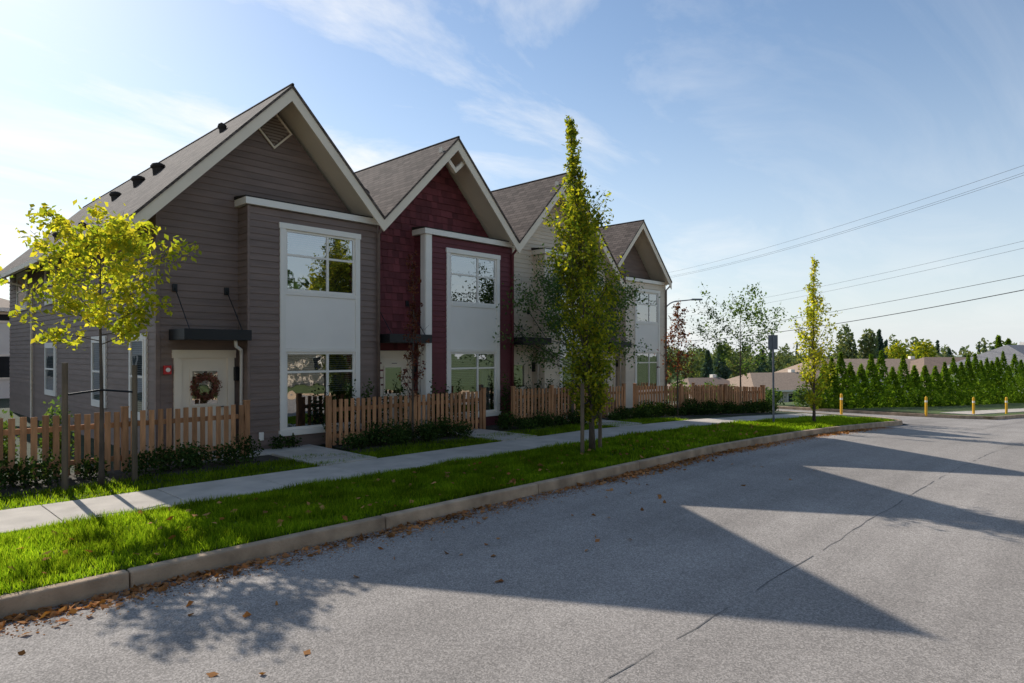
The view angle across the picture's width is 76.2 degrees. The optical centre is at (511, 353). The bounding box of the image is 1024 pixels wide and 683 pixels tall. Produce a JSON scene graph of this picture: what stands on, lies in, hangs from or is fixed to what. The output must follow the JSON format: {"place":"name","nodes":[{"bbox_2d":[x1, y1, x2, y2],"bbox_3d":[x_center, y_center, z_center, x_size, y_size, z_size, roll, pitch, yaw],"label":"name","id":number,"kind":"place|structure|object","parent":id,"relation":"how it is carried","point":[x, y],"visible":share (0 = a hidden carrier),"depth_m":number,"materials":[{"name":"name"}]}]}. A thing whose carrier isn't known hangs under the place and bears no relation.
{"place":"outdoors","nodes":[
{"label":"outdoors","id":0,"kind":"place"},
{"bbox_2d":[0,398,800,594],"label":"lawn","id":1,"kind":"structure","parent":0,"point":[4,404],"depth_m":13.87,"materials":[{"name":"green plant"}]},
{"bbox_2d":[0,196,201,491],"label":"young maple tree","id":2,"kind":"object","parent":1,"relation":"on","point":[114,234],"visible":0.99,"depth_m":10.30,"materials":[{"name":"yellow plant"}]},
{"bbox_2d":[0,400,250,482],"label":"picket fence","id":3,"kind":"object","parent":1,"relation":"on","point":[125,424],"visible":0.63,"depth_m":11.73,"materials":[{"name":"brown wood"}]},
{"bbox_2d":[173,444,376,465],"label":"walkway","id":4,"kind":"structure","parent":1,"relation":"on","point":[302,450],"depth_m":13.55,"materials":[{"name":"concrete"}]},
{"bbox_2d":[0,446,631,595],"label":"grass","id":5,"kind":"structure","parent":1,"relation":"on","point":[122,541],"depth_m":8.45,"materials":[{"name":"green plant"}]},
{"bbox_2d":[0,416,687,509],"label":"grass strip","id":6,"kind":"object","parent":1,"relation":"on","point":[229,474],"depth_m":11.74,"materials":[{"name":"green plant"}]},
{"bbox_2d":[0,412,768,496],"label":"planting bed","id":7,"kind":"object","parent":1,"relation":"on","point":[74,479],"visible":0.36,"depth_m":12.07,"materials":[{"name":"soil"}]},
{"bbox_2d":[2,394,73,475],"bbox_3d":[-9.232,1.393,9.987,0.631,1.555,4.443,0,0,44],"label":"garden shrub","id":8,"kind":"object","parent":7,"relation":"on","point":[5,442],"visible":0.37,"depth_m":11.22,"materials":[{"name":"green plant"}]},
{"bbox_2d":[0,433,263,489],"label":"shrub row","id":9,"kind":"object","parent":7,"relation":"on","point":[156,459],"visible":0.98,"depth_m":11.37,"materials":[{"name":"green plant"}]},
{"bbox_2d":[325,388,485,447],"bbox_3d":[-2.470,1.655,16.488,0.120,1.390,4.930,0,0,44],"label":"picket fence","id":10,"kind":"object","parent":7,"relation":"on","point":[332,409],"visible":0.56,"depth_m":16.14,"materials":[{"name":"brown wood"}]},
{"bbox_2d":[397,249,429,440],"bbox_3d":[-2.359,-0.145,15.658,0.774,4.690,0.668,0,0,-1],"label":"plum tree","id":11,"kind":"object","parent":7,"relation":"on","point":[413,353],"visible":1,"depth_m":15.65,"materials":[{"name":"red plant"}]},
{"bbox_2d":[268,371,608,448],"bbox_3d":[-0.919,1.370,18.645,0.529,1.763,12.478,0,0,44],"label":"garden shrub","id":12,"kind":"object","parent":7,"relation":"on","point":[290,442],"visible":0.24,"depth_m":16.65,"materials":[{"name":"green plant"}]},
{"bbox_2d":[334,402,660,450],"bbox_3d":[0.614,1.889,18.832,1.202,0.792,12.751,0,0,44],"label":"shrub row","id":13,"kind":"object","parent":7,"relation":"on","point":[428,432],"visible":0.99,"depth_m":16.56,"materials":[{"name":"green plant"}]},
{"bbox_2d":[657,300,696,415],"bbox_3d":[6.202,0.187,24.068,1.561,4.375,1.390,0,0,44],"label":"plum tree","id":14,"kind":"object","parent":7,"relation":"on","point":[675,328],"visible":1,"depth_m":23.95,"materials":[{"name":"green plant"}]},
{"bbox_2d":[637,398,778,416],"bbox_3d":[7.988,2.112,25.747,9.293,0.997,0.886,0,0,-39],"label":"shrub row","id":15,"kind":"object","parent":7,"relation":"on","point":[709,406],"visible":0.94,"depth_m":25.25,"materials":[{"name":"green plant"}]},
{"bbox_2d":[417,428,535,440],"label":"walkway","id":16,"kind":"structure","parent":1,"relation":"on","point":[514,436],"depth_m":16.68,"materials":[{"name":"concrete"}]},
{"bbox_2d":[510,385,587,423],"bbox_3d":[1.233,1.687,20.322,0.120,1.454,3.570,0,0,44],"label":"picket fence","id":17,"kind":"object","parent":1,"relation":"on","point":[551,395],"visible":0.45,"depth_m":19.95,"materials":[{"name":"brown wood"}]},
{"bbox_2d":[493,243,659,423],"bbox_3d":[1.631,-0.482,20.211,5.274,5.429,5.013,0,0,-1],"label":"locust tree","id":18,"kind":"object","parent":1,"relation":"on","point":[553,287],"visible":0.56,"depth_m":19.32,"materials":[{"name":"green plant"}]},
{"bbox_2d":[526,418,641,426],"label":"walkway","id":19,"kind":"structure","parent":1,"relation":"on","point":[604,422],"depth_m":20.06,"materials":[{"name":"concrete"}]},
{"bbox_2d":[536,115,634,452],"bbox_3d":[1.527,-1.493,14.470,1.907,7.486,2.209,0,0,-16],"label":"columnar tree","id":20,"kind":"object","parent":1,"relation":"on","point":[590,371],"visible":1,"depth_m":14.20,"materials":[{"name":"green plant"}]},
{"bbox_2d":[602,383,625,417],"bbox_3d":[3.560,1.752,22.768,1.221,1.412,0.120,0,0,-43],"label":"picket fence","id":21,"kind":"object","parent":1,"relation":"on","point":[622,392],"visible":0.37,"depth_m":22.80,"materials":[{"name":"brown wood"}]},
{"bbox_2d":[633,383,722,412],"bbox_3d":[6.475,1.867,25.030,5.553,1.582,0.120,0,0,-40],"label":"picket fence","id":22,"kind":"object","parent":1,"relation":"on","point":[683,392],"visible":0.49,"depth_m":24.75,"materials":[{"name":"brown wood"}]},
{"bbox_2d":[542,414,894,460],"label":"grass verge","id":23,"kind":"object","parent":1,"relation":"on","point":[701,435],"depth_m":16.98,"materials":[{"name":"green plant"}]},
{"bbox_2d":[683,282,801,386],"bbox_3d":[9.830,-0.319,28.665,4.834,5.856,4.571,0,0,44],"label":"locust tree","id":24,"kind":"object","parent":1,"relation":"on","point":[755,313],"visible":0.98,"depth_m":28.60,"materials":[{"name":"green plant"}]},
{"bbox_2d":[723,384,765,407],"bbox_3d":[9.894,2.031,27.743,2.907,1.505,0.120,0,0,-37],"label":"picket fence","id":25,"kind":"object","parent":1,"relation":"on","point":[739,392],"visible":0.55,"depth_m":27.53,"materials":[{"name":"brown wood"}]},
{"bbox_2d":[768,334,777,421],"bbox_3d":[8.634,0.903,21.630,0.297,3.050,0.115,0,0,3],"label":"sign post","id":26,"kind":"object","parent":1,"relation":"on","point":[772,342],"visible":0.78,"depth_m":21.61,"materials":[{"name":"metal"}]},
{"bbox_2d":[788,254,840,421],"bbox_3d":[10.362,-0.461,22.110,1.657,5.777,1.627,0,0,44],"label":"columnar tree","id":27,"kind":"object","parent":1,"relation":"on","point":[813,403],"visible":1,"depth_m":22.02,"materials":[{"name":"green plant"}]},
{"bbox_2d":[0,413,834,532],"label":"sidewalk","id":28,"kind":"structure","parent":0,"point":[19,518],"depth_m":10.97,"materials":[{"name":"concrete"}]},
{"bbox_2d":[0,418,1023,682],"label":"road","id":29,"kind":"structure","parent":0,"point":[924,584],"depth_m":6.25,"materials":[{"name":"grey asphalt"}]},
{"bbox_2d":[0,423,871,677],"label":"fallen leaves","id":30,"kind":"object","parent":29,"relation":"on","point":[48,612],"visible":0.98,"depth_m":7.53,"materials":[{"name":"brown plant"}]},
{"bbox_2d":[0,427,891,637],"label":"gutter debris","id":31,"kind":"object","parent":29,"relation":"on","point":[559,492],"visible":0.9,"depth_m":7.92,"materials":[{"name":"brown plant"}]},
{"bbox_2d":[601,444,1015,682],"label":"pavement seam","id":32,"kind":"object","parent":29,"relation":"on","point":[771,579],"visible":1,"depth_m":6.69,"materials":[{"name":"black asphalt"}]},
{"bbox_2d":[0,0,1023,355],"label":"sky","id":33,"kind":"structure","parent":0,"point":[731,128],"materials":[{"name":"blue"}]},
{"bbox_2d":[673,405,897,420],"bbox_3d":[-3.661,2.627,44.197,53.329,0.104,2.500,0,0,44],"label":"lawn corner","id":34,"kind":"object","parent":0,"point":[783,412],"visible":0.25,"depth_m":28.29,"materials":[{"name":"green plant"}]},
{"bbox_2d":[692,383,762,405],"bbox_3d":[9.814,2.097,29.962,0.120,1.407,3.643,0,0,-39],"label":"picket fence","id":35,"kind":"object","parent":34,"relation":"on","point":[694,385],"visible":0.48,"depth_m":29.88,"materials":[{"name":"brown wood"}]},
{"bbox_2d":[667,356,961,424],"bbox_3d":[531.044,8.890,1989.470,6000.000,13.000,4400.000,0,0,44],"label":"ground","id":36,"kind":"structure","parent":0,"point":[801,406],"depth_m":43.57,"materials":[{"name":"green plant"}]},
{"bbox_2d":[0,298,9,398],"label":"white house","id":37,"kind":"structure","parent":36,"relation":"on","point":[4,351],"depth_m":31.09,"materials":[{"name":"paint"}]},
{"bbox_2d":[0,83,384,452],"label":"townhouse","id":38,"kind":"structure","parent":36,"relation":"on","point":[269,206],"depth_m":14.86,"materials":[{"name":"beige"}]},
{"bbox_2d":[16,257,147,419],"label":"side windows","id":39,"kind":"structure","parent":38,"relation":"in","point":[138,354],"depth_m":16.19,"materials":[{"name":"white glass"}]},
{"bbox_2d":[172,350,235,449],"bbox_3d":[-6.529,1.010,13.896,0.101,2.160,1.300,0,0,44],"label":"door","id":40,"kind":"structure","parent":38,"relation":"in","point":[187,364],"depth_m":13.87,"materials":[{"name":"beige paint"}]},
{"bbox_2d":[234,196,378,435],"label":"bay windows","id":41,"kind":"structure","parent":38,"relation":"in","point":[326,322],"depth_m":15.25,"materials":[{"name":"white paint"}]},
{"bbox_2d":[354,136,519,428],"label":"townhouse","id":42,"kind":"structure","parent":36,"relation":"on","point":[440,209],"depth_m":18.36,"materials":[{"name":"red wood"}]},
{"bbox_2d":[380,351,411,428],"bbox_3d":[-3.153,1.010,17.392,0.101,2.160,1.300,0,0,44],"label":"door","id":43,"kind":"structure","parent":42,"relation":"in","point":[390,371],"depth_m":17.41,"materials":[{"name":"beige paint"}]},
{"bbox_2d":[412,227,513,419],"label":"bay windows","id":44,"kind":"structure","parent":42,"relation":"in","point":[471,327],"depth_m":18.86,"materials":[{"name":"white paint"}]},
{"bbox_2d":[0,404,902,618],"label":"curb","id":45,"kind":"structure","parent":36,"relation":"on","point":[21,602],"depth_m":7.85,"materials":[{"name":"concrete"}]},
{"bbox_2d":[491,172,626,417],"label":"townhouse","id":46,"kind":"structure","parent":36,"relation":"on","point":[523,206],"depth_m":21.28,"materials":[{"name":"beige"}]},
{"bbox_2d":[514,351,532,415],"bbox_3d":[0.223,1.010,20.888,0.101,2.160,1.300,0,0,44],"label":"door","id":47,"kind":"structure","parent":46,"relation":"in","point":[521,371],"depth_m":21.03,"materials":[{"name":"beige paint"}]},
{"bbox_2d":[531,248,604,408],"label":"bay windows","id":48,"kind":"structure","parent":46,"relation":"in","point":[537,252],"depth_m":21.64,"materials":[{"name":"white paint"}]},
{"bbox_2d":[599,219,671,407],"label":"townhouse","id":49,"kind":"structure","parent":36,"relation":"on","point":[632,244],"depth_m":29.96,"materials":[{"name":"beige"}]},
{"bbox_2d":[605,352,615,400],"bbox_3d":[4.176,1.010,28.580,0.101,2.160,1.300,0,0,44],"label":"door","id":50,"kind":"structure","parent":49,"relation":"in","point":[613,382],"depth_m":28.89,"materials":[{"name":"beige paint"}]},
{"bbox_2d":[624,277,666,391],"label":"bay windows","id":51,"kind":"structure","parent":49,"relation":"in","point":[649,331],"depth_m":30.15,"materials":[{"name":"white paint"}]},
{"bbox_2d":[667,374,733,402],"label":"bungalow house","id":52,"kind":"structure","parent":36,"relation":"on","point":[702,381],"depth_m":68.46,"materials":[{"name":"white paint"}]},
{"bbox_2d":[698,350,713,377],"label":"conifer tree","id":53,"kind":"object","parent":36,"relation":"on","point":[706,368],"visible":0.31,"depth_m":95.55,"materials":[{"name":"green plant"}]},
{"bbox_2d":[708,344,731,378],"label":"conifer tree","id":54,"kind":"object","parent":36,"relation":"on","point":[725,373],"visible":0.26,"depth_m":89.44,"materials":[{"name":"green plant"}]},
{"bbox_2d":[726,369,844,403],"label":"bungalow house","id":55,"kind":"structure","parent":36,"relation":"on","point":[786,383],"depth_m":67.07,"materials":[{"name":"beige paint"}]},
{"bbox_2d":[667,334,1016,383],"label":"distant trees","id":56,"kind":"object","parent":36,"relation":"on","point":[784,360],"visible":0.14,"depth_m":241.20,"materials":[{"name":"green plant"}]},
{"bbox_2d":[776,356,915,394],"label":"bungalow house","id":57,"kind":"structure","parent":36,"relation":"on","point":[856,363],"depth_m":76.02,"materials":[{"name":"white paint"}]},
{"bbox_2d":[673,403,1023,419],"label":"curb","id":58,"kind":"structure","parent":36,"relation":"on","point":[916,414],"depth_m":34.19,"materials":[{"name":"concrete"}]},
{"bbox_2d":[681,339,1019,378],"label":"distant conifers","id":59,"kind":"object","parent":36,"relation":"on","point":[763,367],"visible":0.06,"depth_m":251.66,"materials":[{"name":"green plant"}]},
{"bbox_2d":[835,324,878,358],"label":"maple tree","id":60,"kind":"object","parent":36,"relation":"on","point":[848,350],"visible":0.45,"depth_m":109.05,"materials":[{"name":"green plant"}]},
{"bbox_2d":[875,329,887,358],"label":"conifer tree","id":61,"kind":"object","parent":36,"relation":"on","point":[879,337],"visible":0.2,"depth_m":117.55,"materials":[{"name":"green plant"}]},
{"bbox_2d":[884,338,936,358],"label":"maple tree","id":62,"kind":"object","parent":36,"relation":"on","point":[922,348],"visible":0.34,"depth_m":130.03,"materials":[{"name":"green plant"}]},
{"bbox_2d":[910,357,965,391],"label":"bungalow house","id":63,"kind":"structure","parent":36,"relation":"on","point":[929,362],"depth_m":73.89,"materials":[{"name":"beige paint"}]},
{"bbox_2d":[947,342,1023,398],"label":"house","id":64,"kind":"structure","parent":36,"relation":"on","point":[1010,351],"depth_m":65.12,"materials":[{"name":"paint"}]},
{"bbox_2d":[777,409,1021,428],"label":"side road","id":65,"kind":"structure","parent":0,"point":[961,423],"depth_m":29.94,"materials":[{"name":"grey asphalt"}]},
{"bbox_2d":[840,393,842,413],"bbox_3d":[15.653,2.416,31.037,0.122,1.020,0.128,0,0,44],"label":"yellow bollard","id":66,"kind":"object","parent":65,"relation":"on","point":[841,403],"visible":0.89,"depth_m":30.98,"materials":[{"name":"metal"}]},
{"bbox_2d":[925,396,927,415],"bbox_3d":[21.267,2.720,33.540,0.122,1.020,0.128,0,0,44],"label":"yellow bollard","id":67,"kind":"object","parent":65,"relation":"on","point":[926,400],"visible":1,"depth_m":33.50,"materials":[{"name":"metal"}]},
{"bbox_2d":[777,399,1023,416],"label":"lawn","id":68,"kind":"structure","parent":0,"point":[937,409],"depth_m":39.83,"materials":[{"name":"green plant"}]},
{"bbox_2d":[668,378,812,406],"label":"corner shrubs","id":69,"kind":"object","parent":68,"relation":"on","point":[798,398],"visible":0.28,"depth_m":39.01,"materials":[{"name":"green plant"}]},
{"bbox_2d":[815,350,1023,409],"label":"cedar hedge","id":70,"kind":"object","parent":68,"relation":"on","point":[963,385],"visible":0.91,"depth_m":42.99,"materials":[{"name":"green plant"}]},
{"bbox_2d":[994,335,1002,348],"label":"conifer tree","id":71,"kind":"object","parent":68,"relation":"on","point":[998,343],"visible":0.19,"depth_m":74.89,"materials":[{"name":"green plant"}]},
{"bbox_2d":[1005,397,1007,413],"bbox_3d":[27.236,2.917,35.978,0.122,1.020,0.128,0,0,44],"label":"yellow bollard","id":72,"kind":"object","parent":68,"relation":"on","point":[1006,405],"visible":0.89,"depth_m":35.93,"materials":[{"name":"metal"}]},
{"bbox_2d":[1005,338,1010,344],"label":"conifer tree","id":73,"kind":"object","parent":68,"relation":"on","point":[1008,342],"visible":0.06,"depth_m":73.89,"materials":[{"name":"green plant"}]},
{"bbox_2d":[939,408,1023,414],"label":"sidewalk","id":74,"kind":"structure","parent":0,"point":[978,412],"depth_m":36.60,"materials":[{"name":"concrete"}]},
{"bbox_2d":[972,397,974,413],"bbox_3d":[24.294,2.810,34.370,0.122,1.020,0.128,0,0,44],"label":"yellow bollard","id":75,"kind":"object","parent":74,"relation":"on","point":[973,405],"visible":0.89,"depth_m":34.33,"materials":[{"name":"paint"}]},
{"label":"utility pole","id":76,"kind":"object","parent":74,"relation":"on","visible":0},
{"bbox_2d":[667,299,702,306],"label":"street lamp","id":77,"kind":"object","parent":76,"relation":"attached to","point":[683,300],"visible":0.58,"depth_m":44.98,"materials":[{"name":"metal"}]},
{"bbox_2d":[670,165,1023,341],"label":"overhead power lines","id":78,"kind":"object","parent":76,"relation":"attached to","point":[886,272],"visible":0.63,"depth_m":63.85,"materials":[{"name":"black metal"}]}
]}

